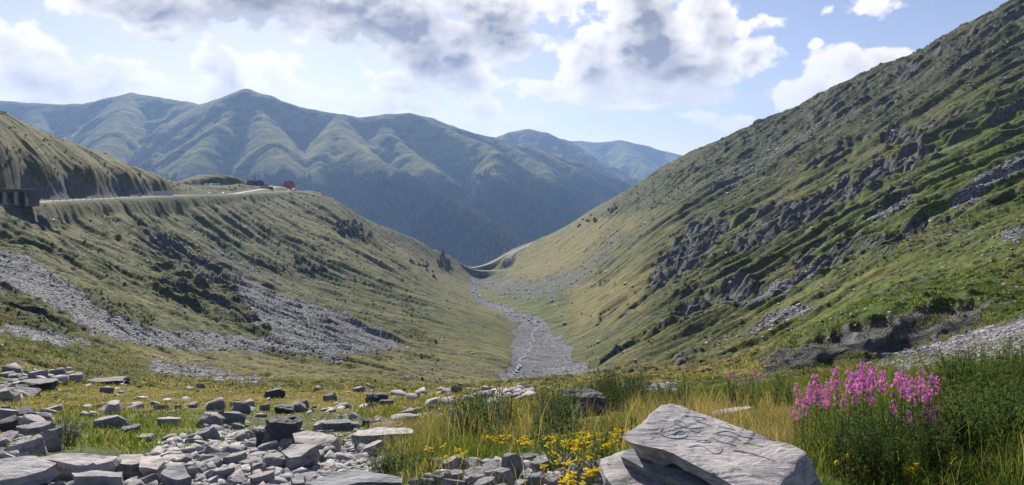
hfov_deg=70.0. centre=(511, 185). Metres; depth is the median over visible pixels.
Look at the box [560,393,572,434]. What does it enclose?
dark herb
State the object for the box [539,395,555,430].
dark herb
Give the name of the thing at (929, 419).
dark herb
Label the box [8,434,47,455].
boulder
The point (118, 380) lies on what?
boulder
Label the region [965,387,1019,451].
leafy herb
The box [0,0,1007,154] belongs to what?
sky
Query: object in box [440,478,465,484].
heap stone
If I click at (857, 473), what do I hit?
dark herb
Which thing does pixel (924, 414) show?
fireweed
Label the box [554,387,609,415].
boulder
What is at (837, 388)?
fireweed
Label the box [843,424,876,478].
dark herb
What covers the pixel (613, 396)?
dark herb
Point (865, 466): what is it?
ragwort
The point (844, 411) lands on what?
dark herb
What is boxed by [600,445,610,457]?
ragwort
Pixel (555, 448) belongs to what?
leafy herb
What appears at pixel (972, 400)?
leafy herb
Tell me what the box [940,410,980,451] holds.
leafy herb
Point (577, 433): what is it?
leafy herb
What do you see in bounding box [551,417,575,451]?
leafy herb
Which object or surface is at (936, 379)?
fireweed
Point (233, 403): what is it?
boulder
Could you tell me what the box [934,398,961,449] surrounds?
leafy herb
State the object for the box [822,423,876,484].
dark herb
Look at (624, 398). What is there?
dark herb
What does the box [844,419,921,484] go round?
dark herb
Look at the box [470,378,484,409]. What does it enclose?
leafy herb
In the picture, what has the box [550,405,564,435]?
dark herb
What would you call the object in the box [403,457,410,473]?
herb
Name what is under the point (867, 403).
fireweed
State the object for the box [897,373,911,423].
fireweed
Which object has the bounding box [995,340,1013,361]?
tall herb
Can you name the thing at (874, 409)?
fireweed
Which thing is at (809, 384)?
fireweed
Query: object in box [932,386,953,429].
leafy herb
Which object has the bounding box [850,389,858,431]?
fireweed
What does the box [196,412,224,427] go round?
boulder
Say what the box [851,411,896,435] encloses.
dark herb
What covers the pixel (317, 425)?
boulder
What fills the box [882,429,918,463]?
dark herb
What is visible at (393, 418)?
meadow stone
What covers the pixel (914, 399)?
fireweed
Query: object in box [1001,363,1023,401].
tall herb
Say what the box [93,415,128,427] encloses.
boulder
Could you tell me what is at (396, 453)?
herb
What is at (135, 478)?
rubble stone
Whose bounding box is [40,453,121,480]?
slate slab
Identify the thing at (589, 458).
ragwort
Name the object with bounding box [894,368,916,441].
fireweed
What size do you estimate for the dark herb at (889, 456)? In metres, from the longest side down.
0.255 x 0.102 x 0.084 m
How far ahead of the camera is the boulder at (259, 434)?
6.70 m
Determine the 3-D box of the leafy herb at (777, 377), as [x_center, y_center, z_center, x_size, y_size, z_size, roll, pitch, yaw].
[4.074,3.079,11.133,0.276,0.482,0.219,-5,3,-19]
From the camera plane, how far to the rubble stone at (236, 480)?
4.28 m
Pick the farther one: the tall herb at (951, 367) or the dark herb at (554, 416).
the tall herb at (951, 367)
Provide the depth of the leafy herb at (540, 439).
5.33 m
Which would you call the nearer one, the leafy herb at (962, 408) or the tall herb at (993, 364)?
the leafy herb at (962, 408)
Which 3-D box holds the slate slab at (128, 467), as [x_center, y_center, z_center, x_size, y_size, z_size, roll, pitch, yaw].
[-2.413,1.818,4.608,0.227,0.196,0.202,0,0,0]
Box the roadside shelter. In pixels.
[154,191,173,195]
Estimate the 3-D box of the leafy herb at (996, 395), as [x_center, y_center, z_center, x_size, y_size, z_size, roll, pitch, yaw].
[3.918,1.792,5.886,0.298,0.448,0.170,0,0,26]
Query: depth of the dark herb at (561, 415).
6.57 m
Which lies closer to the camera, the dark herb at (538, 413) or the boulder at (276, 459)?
the boulder at (276, 459)
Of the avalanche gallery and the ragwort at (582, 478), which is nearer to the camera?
the ragwort at (582, 478)
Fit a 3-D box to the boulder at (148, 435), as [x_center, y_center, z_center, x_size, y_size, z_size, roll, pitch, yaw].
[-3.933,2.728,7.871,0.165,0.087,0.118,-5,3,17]
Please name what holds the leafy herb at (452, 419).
on the ground at (772, 214)
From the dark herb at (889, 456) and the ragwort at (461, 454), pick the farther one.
the ragwort at (461, 454)
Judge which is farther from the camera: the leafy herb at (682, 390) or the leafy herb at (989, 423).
the leafy herb at (682, 390)
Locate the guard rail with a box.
[53,196,135,201]
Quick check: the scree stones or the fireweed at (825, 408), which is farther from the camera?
the scree stones
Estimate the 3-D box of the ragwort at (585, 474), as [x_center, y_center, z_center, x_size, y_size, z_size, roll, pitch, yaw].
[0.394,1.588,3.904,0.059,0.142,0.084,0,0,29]
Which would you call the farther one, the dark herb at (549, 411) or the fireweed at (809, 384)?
the dark herb at (549, 411)
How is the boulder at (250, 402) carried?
on the ground at (772, 214)
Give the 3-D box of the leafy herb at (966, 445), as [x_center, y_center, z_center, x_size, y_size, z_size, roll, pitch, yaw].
[2.732,1.471,4.440,0.245,0.469,0.206,-9,1,-23]
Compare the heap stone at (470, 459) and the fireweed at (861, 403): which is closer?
the fireweed at (861, 403)
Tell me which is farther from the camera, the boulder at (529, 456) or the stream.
the stream
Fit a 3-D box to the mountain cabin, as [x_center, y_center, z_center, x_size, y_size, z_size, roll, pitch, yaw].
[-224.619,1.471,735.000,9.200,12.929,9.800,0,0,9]
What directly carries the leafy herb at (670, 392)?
on the ground at (772, 214)
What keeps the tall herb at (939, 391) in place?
on the ground at (772, 214)
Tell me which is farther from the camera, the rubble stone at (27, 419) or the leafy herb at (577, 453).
the rubble stone at (27, 419)
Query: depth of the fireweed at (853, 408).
4.68 m
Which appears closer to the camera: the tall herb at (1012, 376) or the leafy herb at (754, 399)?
the tall herb at (1012, 376)
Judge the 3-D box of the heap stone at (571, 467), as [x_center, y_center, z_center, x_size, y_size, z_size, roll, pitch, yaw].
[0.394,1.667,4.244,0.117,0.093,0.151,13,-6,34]
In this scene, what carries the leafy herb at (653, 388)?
on the ground at (772, 214)
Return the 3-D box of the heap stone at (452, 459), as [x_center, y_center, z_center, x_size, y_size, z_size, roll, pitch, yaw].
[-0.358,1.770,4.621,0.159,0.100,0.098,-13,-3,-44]
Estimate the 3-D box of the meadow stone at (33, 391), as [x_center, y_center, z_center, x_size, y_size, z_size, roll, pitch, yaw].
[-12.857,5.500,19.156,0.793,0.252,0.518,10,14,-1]
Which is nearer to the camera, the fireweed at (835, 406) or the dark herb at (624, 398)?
the fireweed at (835, 406)
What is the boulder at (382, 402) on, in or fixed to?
on the ground at (772, 214)
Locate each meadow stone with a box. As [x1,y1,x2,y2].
[0,384,15,389]
[0,408,19,418]
[16,386,41,395]
[105,400,121,414]
[383,420,398,427]
[389,415,410,420]
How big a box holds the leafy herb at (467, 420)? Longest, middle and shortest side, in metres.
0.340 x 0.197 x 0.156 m
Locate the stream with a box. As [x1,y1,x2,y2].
[474,286,541,373]
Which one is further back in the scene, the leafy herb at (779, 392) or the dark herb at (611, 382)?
the dark herb at (611, 382)
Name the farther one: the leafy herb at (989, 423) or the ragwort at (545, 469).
the leafy herb at (989, 423)
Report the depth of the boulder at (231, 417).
11.16 m
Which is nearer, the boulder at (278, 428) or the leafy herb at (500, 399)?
the boulder at (278, 428)
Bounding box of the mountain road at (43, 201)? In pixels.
[0,191,290,204]
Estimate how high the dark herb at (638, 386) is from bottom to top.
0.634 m
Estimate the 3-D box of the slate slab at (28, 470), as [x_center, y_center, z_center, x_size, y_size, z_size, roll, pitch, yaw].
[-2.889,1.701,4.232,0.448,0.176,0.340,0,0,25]
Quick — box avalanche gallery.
[0,189,40,206]
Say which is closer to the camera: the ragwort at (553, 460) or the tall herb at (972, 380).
the ragwort at (553, 460)
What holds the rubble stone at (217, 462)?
on the rubble at (333, 460)
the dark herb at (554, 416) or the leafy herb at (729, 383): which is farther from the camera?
the leafy herb at (729, 383)
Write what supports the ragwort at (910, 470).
on the ground at (772, 214)
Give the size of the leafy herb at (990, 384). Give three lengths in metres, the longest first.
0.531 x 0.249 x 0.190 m
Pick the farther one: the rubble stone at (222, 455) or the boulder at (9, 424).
the boulder at (9, 424)
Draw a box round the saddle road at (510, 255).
[462,243,531,271]
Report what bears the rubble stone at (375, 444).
on the ground at (772, 214)
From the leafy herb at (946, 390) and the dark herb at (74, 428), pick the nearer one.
the leafy herb at (946, 390)
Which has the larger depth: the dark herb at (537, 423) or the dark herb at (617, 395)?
the dark herb at (617, 395)
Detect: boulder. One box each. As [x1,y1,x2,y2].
[0,387,20,401]
[0,418,18,431]
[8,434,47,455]
[15,378,60,390]
[28,370,48,377]
[39,427,61,450]
[69,372,82,382]
[87,376,130,385]
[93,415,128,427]
[121,424,140,432]
[137,433,154,441]
[156,417,180,425]
[188,401,197,407]
[192,427,219,440]
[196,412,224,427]
[222,411,246,423]
[229,401,241,407]
[239,429,253,437]
[243,399,254,406]
[250,463,267,471]
[255,429,264,447]
[259,403,269,409]
[261,415,302,443]
[262,452,286,467]
[263,387,285,398]
[274,404,294,412]
[278,438,292,448]
[312,420,325,431]
[322,391,336,400]
[323,419,351,430]
[352,386,365,391]
[352,427,412,446]
[360,419,376,427]
[365,392,387,403]
[379,399,392,404]
[391,413,418,422]
[408,477,421,484]
[421,478,433,484]
[433,473,443,484]
[444,470,452,478]
[465,472,484,484]
[474,390,491,397]
[478,458,499,465]
[484,467,512,484]
[501,453,525,477]
[504,392,520,399]
[518,470,530,478]
[521,452,535,460]
[525,472,544,484]
[530,460,552,471]
[544,474,561,484]
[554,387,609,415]
[712,406,752,416]
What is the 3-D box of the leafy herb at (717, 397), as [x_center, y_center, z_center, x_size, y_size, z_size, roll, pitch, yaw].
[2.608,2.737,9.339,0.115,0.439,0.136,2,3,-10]
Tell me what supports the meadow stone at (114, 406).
on the ground at (772, 214)
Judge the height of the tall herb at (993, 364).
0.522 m
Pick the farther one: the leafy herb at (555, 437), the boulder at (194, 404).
the boulder at (194, 404)
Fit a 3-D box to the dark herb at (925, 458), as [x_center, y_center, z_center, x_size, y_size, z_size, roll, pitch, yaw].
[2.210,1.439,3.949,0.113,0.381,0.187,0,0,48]
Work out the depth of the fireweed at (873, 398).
4.99 m
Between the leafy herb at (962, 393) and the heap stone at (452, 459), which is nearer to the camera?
the heap stone at (452, 459)
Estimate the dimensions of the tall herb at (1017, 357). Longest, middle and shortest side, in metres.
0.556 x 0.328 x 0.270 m
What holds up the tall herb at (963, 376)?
on the ground at (772, 214)
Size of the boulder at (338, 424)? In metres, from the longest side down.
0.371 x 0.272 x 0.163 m
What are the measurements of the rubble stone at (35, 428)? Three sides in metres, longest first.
0.361 x 0.249 x 0.198 m
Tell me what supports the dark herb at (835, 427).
on the ground at (772, 214)
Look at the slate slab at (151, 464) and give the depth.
4.48 m
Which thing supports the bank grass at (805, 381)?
on the ground at (772, 214)
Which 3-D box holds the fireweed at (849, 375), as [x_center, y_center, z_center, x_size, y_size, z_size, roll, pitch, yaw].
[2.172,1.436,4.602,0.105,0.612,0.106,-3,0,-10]
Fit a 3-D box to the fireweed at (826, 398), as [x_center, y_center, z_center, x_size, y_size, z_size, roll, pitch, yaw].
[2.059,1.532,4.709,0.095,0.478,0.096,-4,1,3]
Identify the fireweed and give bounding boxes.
[751,369,755,387]
[791,406,799,445]
[793,379,810,454]
[796,395,809,448]
[802,383,813,439]
[804,383,814,441]
[807,381,824,449]
[808,371,828,457]
[816,391,830,438]
[822,378,834,442]
[822,386,831,434]
[822,386,834,437]
[827,365,845,432]
[829,387,838,437]
[835,368,860,451]
[840,391,847,423]
[846,365,862,436]
[847,370,859,436]
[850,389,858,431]
[851,390,858,427]
[852,364,867,448]
[854,361,873,452]
[858,367,876,425]
[861,384,871,430]
[865,364,878,428]
[865,390,875,435]
[868,362,882,439]
[875,367,889,432]
[878,372,887,430]
[878,372,902,447]
[890,399,898,451]
[892,369,910,447]
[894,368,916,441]
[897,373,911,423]
[899,376,909,430]
[899,382,910,442]
[906,409,916,443]
[907,377,917,427]
[907,385,919,438]
[913,365,927,437]
[918,374,928,415]
[918,389,933,440]
[921,404,928,434]
[922,370,936,439]
[927,374,940,433]
[929,410,938,447]
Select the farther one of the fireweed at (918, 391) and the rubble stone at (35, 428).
the rubble stone at (35, 428)
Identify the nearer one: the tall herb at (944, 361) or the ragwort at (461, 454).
the ragwort at (461, 454)
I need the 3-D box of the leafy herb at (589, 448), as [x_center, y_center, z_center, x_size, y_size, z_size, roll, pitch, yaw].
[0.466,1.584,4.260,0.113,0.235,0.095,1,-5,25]
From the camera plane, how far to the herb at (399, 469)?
4.50 m
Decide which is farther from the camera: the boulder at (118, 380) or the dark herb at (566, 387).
the boulder at (118, 380)
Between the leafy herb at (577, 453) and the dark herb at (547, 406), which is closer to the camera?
the leafy herb at (577, 453)
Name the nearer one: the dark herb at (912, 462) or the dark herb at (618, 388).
the dark herb at (912, 462)
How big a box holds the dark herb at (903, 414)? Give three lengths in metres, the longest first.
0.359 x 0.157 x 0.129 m
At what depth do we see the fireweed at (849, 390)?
4.26 m
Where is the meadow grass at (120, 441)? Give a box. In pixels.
[0,375,731,453]
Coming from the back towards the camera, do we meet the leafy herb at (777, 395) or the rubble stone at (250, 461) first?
the leafy herb at (777, 395)
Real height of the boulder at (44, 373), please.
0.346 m
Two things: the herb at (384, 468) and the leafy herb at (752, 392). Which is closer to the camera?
the herb at (384, 468)
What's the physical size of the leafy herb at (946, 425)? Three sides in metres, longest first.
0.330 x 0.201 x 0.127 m
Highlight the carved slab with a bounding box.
[621,404,821,484]
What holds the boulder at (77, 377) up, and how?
on the ground at (772, 214)
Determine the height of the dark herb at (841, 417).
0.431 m
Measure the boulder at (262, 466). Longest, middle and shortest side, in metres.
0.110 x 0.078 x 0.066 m
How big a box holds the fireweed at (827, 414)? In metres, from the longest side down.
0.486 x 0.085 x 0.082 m
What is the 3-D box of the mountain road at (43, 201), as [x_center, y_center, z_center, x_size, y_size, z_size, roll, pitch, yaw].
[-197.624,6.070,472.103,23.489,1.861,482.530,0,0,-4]
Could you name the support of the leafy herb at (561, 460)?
on the ground at (772, 214)
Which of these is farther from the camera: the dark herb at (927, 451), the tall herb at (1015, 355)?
the tall herb at (1015, 355)
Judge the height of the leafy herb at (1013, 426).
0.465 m
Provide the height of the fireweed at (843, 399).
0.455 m
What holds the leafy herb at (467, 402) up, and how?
on the ground at (772, 214)
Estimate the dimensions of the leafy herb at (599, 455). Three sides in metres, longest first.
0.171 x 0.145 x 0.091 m
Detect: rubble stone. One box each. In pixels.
[0,430,18,439]
[1,415,16,420]
[15,406,34,415]
[18,414,45,425]
[18,421,55,435]
[25,412,53,420]
[48,482,66,484]
[127,480,145,484]
[129,476,141,481]
[185,463,208,475]
[200,456,222,467]
[209,452,229,458]
[212,466,234,476]
[222,451,246,464]
[227,475,247,484]
[237,458,258,465]
[250,470,274,483]
[283,468,294,475]
[299,471,320,478]
[353,443,366,454]
[355,454,367,459]
[360,440,384,456]
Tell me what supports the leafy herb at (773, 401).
on the ground at (772, 214)
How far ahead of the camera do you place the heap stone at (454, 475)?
4.28 m
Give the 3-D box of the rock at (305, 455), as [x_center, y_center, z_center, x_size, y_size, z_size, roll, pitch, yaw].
[-1.404,1.840,4.756,0.239,0.282,0.264,0,0,28]
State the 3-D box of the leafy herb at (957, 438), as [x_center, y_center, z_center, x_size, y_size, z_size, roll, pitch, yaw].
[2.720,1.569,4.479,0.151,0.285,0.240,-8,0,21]
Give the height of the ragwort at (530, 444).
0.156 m
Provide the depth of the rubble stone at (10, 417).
10.05 m
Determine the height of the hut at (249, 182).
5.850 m
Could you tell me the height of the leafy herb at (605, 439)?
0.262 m
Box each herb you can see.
[55,416,76,450]
[57,407,70,438]
[62,419,81,448]
[64,415,83,442]
[70,423,86,448]
[359,447,396,470]
[369,445,395,473]
[369,453,381,467]
[376,435,391,466]
[382,438,398,473]
[387,462,396,475]
[396,460,403,474]
[397,443,407,468]
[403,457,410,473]
[405,445,425,474]
[439,392,459,441]
[444,393,465,433]
[451,394,486,434]
[454,383,475,426]
[461,414,479,437]
[466,391,481,423]
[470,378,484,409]
[470,413,488,437]
[472,391,493,436]
[478,390,500,432]
[481,404,503,438]
[482,399,493,418]
[488,375,501,411]
[488,398,500,425]
[490,387,510,425]
[495,386,508,414]
[495,396,507,425]
[501,405,510,425]
[506,392,522,434]
[518,404,551,449]
[522,390,537,425]
[532,403,541,425]
[533,378,556,415]
[533,402,546,444]
[536,384,568,431]
[536,385,549,423]
[536,423,554,457]
[537,437,561,466]
[538,389,556,440]
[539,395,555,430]
[540,378,562,407]
[543,420,563,456]
[544,422,576,441]
[544,442,563,459]
[545,382,570,422]
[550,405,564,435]
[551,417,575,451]
[552,426,570,466]
[553,392,570,432]
[557,401,571,432]
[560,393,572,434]
[564,436,583,468]
[566,402,577,419]
[568,379,584,418]
[569,418,584,447]
[570,446,584,461]
[573,403,588,426]
[573,451,585,474]
[574,429,599,467]
[582,437,601,460]
[588,425,611,454]
[589,373,608,397]
[593,442,604,457]
[597,367,618,410]
[599,420,613,447]
[600,376,623,411]
[604,364,618,407]
[605,380,624,405]
[607,384,626,408]
[617,366,629,403]
[617,381,627,405]
[626,383,639,404]
[627,372,643,404]
[629,367,644,393]
[634,379,643,401]
[641,382,649,405]
[642,375,654,397]
[645,382,661,401]
[655,380,666,400]
[663,381,679,403]
[675,381,691,401]
[712,382,720,403]
[718,374,735,407]
[725,377,752,404]
[727,376,739,406]
[743,375,759,402]
[749,391,761,409]
[755,380,765,403]
[766,376,787,406]
[768,391,781,408]
[769,381,787,409]
[771,371,785,399]
[773,371,792,405]
[781,372,804,402]
[785,384,793,405]
[816,419,838,467]
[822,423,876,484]
[824,423,846,480]
[827,408,843,455]
[833,403,859,430]
[834,410,870,484]
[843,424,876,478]
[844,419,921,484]
[847,424,875,484]
[851,396,862,425]
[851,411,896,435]
[863,402,916,461]
[865,420,896,484]
[870,445,890,484]
[872,424,894,478]
[872,428,925,484]
[876,398,898,433]
[881,435,899,469]
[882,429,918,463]
[887,412,910,484]
[897,392,918,439]
[902,413,936,467]
[905,412,932,479]
[907,406,940,455]
[907,419,939,474]
[914,396,936,436]
[915,402,951,448]
[918,352,942,400]
[919,432,945,476]
[920,408,955,477]
[925,399,965,447]
[926,412,957,459]
[928,354,978,398]
[929,348,954,375]
[930,380,950,400]
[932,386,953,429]
[933,363,945,402]
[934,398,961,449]
[934,412,967,461]
[935,342,977,396]
[936,384,982,458]
[936,385,1011,450]
[938,367,952,393]
[940,357,962,387]
[940,380,971,408]
[940,381,982,417]
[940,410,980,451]
[942,418,968,457]
[943,357,989,395]
[943,384,970,408]
[951,379,1002,434]
[953,391,994,458]
[959,349,997,394]
[959,361,994,395]
[959,403,978,453]
[964,377,998,446]
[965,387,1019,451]
[966,353,987,373]
[967,359,1005,389]
[969,366,997,403]
[971,363,1013,442]
[971,418,987,455]
[972,374,1001,406]
[974,365,991,400]
[975,382,1002,450]
[976,395,990,441]
[977,349,990,383]
[977,372,1021,446]
[977,373,1023,445]
[977,380,1017,417]
[978,411,998,450]
[979,388,1008,448]
[981,354,1012,392]
[987,359,1011,387]
[990,354,1008,381]
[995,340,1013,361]
[995,346,1023,381]
[996,360,1015,396]
[997,338,1023,373]
[998,389,1023,443]
[999,360,1011,388]
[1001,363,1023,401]
[1001,412,1023,450]
[1002,380,1021,433]
[1003,364,1022,394]
[1006,341,1023,376]
[1010,354,1023,385]
[1010,377,1023,401]
[1018,377,1023,406]
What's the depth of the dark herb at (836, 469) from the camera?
3.94 m
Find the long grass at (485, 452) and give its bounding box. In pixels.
[352,369,1023,484]
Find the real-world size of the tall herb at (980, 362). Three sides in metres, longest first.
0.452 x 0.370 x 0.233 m
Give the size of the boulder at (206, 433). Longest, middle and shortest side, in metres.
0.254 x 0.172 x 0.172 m
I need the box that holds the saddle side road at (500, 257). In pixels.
[472,249,515,267]
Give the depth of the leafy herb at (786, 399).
8.53 m
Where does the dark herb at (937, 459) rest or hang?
on the ground at (772, 214)
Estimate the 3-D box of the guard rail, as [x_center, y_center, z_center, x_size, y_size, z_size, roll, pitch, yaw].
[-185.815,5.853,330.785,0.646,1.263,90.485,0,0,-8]
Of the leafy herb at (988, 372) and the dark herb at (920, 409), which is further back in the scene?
the leafy herb at (988, 372)
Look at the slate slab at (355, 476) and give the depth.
3.84 m
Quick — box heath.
[0,2,1023,383]
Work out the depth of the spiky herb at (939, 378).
8.00 m
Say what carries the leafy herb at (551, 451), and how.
on the ground at (772, 214)
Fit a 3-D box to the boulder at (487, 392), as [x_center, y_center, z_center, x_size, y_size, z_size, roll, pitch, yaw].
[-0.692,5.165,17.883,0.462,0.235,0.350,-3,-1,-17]
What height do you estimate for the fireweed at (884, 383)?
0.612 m
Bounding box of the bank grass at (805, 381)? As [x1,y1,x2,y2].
[346,330,1023,429]
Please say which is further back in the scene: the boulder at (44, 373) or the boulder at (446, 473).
the boulder at (44, 373)
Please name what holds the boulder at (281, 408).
on the ground at (772, 214)
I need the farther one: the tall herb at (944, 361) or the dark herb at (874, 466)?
the tall herb at (944, 361)
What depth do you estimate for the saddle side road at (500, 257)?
967.10 m
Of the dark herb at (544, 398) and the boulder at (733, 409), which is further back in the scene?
the boulder at (733, 409)
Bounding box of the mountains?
[0,89,682,266]
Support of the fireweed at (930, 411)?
on the ground at (772, 214)
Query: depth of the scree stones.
172.33 m
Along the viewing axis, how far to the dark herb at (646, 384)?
12.83 m
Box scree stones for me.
[0,37,1023,381]
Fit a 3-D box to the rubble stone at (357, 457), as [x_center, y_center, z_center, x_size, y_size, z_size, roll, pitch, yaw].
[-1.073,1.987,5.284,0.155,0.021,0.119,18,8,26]
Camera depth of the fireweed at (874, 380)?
5.03 m
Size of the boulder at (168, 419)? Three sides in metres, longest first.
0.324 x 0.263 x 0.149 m
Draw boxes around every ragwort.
[455,448,467,469]
[525,440,533,451]
[540,463,548,477]
[548,450,556,471]
[550,460,558,473]
[556,473,572,484]
[561,462,569,483]
[566,470,576,482]
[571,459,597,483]
[571,475,584,484]
[582,468,588,484]
[585,456,593,467]
[585,469,595,484]
[588,469,596,484]
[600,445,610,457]
[834,459,846,476]
[858,465,871,484]
[904,468,914,484]
[905,465,914,484]
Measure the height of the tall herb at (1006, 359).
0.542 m
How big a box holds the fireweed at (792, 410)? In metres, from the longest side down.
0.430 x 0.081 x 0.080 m
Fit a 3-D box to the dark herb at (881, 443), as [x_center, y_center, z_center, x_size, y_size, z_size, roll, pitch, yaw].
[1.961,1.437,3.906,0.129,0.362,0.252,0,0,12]
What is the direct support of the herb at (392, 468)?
on the ground at (772, 214)
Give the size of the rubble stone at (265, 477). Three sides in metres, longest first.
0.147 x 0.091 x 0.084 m
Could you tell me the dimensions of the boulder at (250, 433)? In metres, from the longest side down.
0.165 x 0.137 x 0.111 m
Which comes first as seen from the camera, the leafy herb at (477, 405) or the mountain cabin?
the leafy herb at (477, 405)
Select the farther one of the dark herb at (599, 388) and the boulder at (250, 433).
the dark herb at (599, 388)
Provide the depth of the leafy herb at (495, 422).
7.02 m
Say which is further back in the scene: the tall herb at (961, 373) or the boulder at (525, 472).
the tall herb at (961, 373)
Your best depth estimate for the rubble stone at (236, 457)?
4.98 m
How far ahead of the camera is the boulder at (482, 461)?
4.55 m
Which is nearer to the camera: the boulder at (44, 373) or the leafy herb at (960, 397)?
the leafy herb at (960, 397)
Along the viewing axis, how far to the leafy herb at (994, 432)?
4.44 m
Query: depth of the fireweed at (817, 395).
4.42 m
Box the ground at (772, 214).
[0,0,1023,484]
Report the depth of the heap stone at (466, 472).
4.31 m
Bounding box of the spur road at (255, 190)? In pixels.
[234,186,281,193]
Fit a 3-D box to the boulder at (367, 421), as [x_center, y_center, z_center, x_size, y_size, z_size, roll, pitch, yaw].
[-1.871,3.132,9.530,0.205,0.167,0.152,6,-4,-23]
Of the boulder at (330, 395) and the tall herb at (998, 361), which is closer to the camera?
the tall herb at (998, 361)
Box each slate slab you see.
[0,456,60,484]
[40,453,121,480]
[72,470,123,484]
[118,454,142,478]
[139,455,164,478]
[161,464,191,484]
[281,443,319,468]
[290,475,305,484]
[293,430,340,451]
[306,468,402,484]
[599,450,665,484]
[621,449,711,484]
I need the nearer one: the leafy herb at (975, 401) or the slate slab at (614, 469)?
the slate slab at (614, 469)
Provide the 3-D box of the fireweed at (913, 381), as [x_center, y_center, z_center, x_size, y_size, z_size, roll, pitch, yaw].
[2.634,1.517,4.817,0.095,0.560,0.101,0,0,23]
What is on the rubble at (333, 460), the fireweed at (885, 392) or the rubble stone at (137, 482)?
the rubble stone at (137, 482)
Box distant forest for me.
[134,162,631,265]
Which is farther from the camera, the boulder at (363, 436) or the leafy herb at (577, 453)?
the boulder at (363, 436)
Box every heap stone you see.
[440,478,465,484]
[442,454,468,469]
[442,469,462,478]
[463,466,488,475]
[466,457,478,466]
[474,476,496,484]
[482,460,500,469]
[509,478,528,484]
[567,462,575,476]
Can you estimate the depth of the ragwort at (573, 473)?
3.86 m
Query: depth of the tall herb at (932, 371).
8.04 m
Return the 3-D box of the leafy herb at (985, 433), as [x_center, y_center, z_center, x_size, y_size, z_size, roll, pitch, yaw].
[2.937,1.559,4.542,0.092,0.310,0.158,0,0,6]
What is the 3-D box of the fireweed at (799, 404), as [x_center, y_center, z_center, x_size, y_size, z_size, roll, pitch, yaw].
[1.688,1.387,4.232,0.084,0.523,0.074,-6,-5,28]
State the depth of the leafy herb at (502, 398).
9.32 m
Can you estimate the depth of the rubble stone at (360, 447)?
5.71 m
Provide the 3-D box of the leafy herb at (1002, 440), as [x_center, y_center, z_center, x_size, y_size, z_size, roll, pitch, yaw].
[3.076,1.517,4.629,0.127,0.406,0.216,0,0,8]
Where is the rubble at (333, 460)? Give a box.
[0,321,1023,484]
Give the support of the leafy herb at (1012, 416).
on the ground at (772, 214)
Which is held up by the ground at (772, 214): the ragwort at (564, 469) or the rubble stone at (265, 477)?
the ragwort at (564, 469)
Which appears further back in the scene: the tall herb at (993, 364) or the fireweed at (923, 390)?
the tall herb at (993, 364)
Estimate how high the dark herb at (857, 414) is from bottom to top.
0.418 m
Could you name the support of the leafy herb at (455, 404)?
on the ground at (772, 214)
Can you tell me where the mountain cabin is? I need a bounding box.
[283,181,294,189]
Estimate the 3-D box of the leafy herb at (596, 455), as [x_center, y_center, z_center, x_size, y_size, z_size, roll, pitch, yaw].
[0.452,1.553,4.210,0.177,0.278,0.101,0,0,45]
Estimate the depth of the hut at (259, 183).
663.71 m
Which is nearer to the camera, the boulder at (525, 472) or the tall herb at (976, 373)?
the boulder at (525, 472)
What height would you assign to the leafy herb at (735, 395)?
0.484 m
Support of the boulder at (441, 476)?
on the ground at (772, 214)
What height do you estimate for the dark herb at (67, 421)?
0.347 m
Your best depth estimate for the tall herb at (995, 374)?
7.62 m
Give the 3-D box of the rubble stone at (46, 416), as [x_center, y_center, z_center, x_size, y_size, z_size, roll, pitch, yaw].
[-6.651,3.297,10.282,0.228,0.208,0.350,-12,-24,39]
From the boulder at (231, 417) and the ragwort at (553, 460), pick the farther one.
the boulder at (231, 417)
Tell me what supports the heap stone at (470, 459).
on the ground at (772, 214)
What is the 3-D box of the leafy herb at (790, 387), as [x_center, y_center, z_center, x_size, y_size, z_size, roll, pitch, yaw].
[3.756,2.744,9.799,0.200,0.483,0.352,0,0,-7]
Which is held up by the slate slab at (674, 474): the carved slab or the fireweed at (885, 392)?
the carved slab
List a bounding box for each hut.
[247,180,253,184]
[253,180,263,185]
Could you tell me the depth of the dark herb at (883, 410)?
5.33 m
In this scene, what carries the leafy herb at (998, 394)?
on the ground at (772, 214)
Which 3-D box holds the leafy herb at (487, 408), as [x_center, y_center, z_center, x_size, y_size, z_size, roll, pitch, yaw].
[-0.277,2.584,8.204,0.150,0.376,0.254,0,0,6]
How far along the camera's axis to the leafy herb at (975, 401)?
5.24 m
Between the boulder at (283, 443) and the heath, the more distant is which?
the heath
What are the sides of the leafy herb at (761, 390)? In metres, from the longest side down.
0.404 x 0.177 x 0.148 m
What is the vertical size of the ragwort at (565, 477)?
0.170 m
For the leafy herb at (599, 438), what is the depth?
4.76 m
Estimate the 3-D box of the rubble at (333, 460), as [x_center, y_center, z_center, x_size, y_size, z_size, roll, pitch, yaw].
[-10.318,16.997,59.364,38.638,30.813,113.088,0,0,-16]
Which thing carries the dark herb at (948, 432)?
on the ground at (772, 214)
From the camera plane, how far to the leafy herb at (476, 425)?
6.72 m
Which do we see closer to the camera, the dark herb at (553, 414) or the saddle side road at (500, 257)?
the dark herb at (553, 414)
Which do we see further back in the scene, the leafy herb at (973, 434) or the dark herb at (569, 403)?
the dark herb at (569, 403)
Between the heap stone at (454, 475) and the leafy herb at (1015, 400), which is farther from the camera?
the leafy herb at (1015, 400)
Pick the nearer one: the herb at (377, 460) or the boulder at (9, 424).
the herb at (377, 460)
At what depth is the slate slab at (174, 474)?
4.31 m
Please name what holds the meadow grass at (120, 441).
on the ground at (772, 214)
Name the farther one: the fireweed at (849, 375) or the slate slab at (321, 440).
the slate slab at (321, 440)

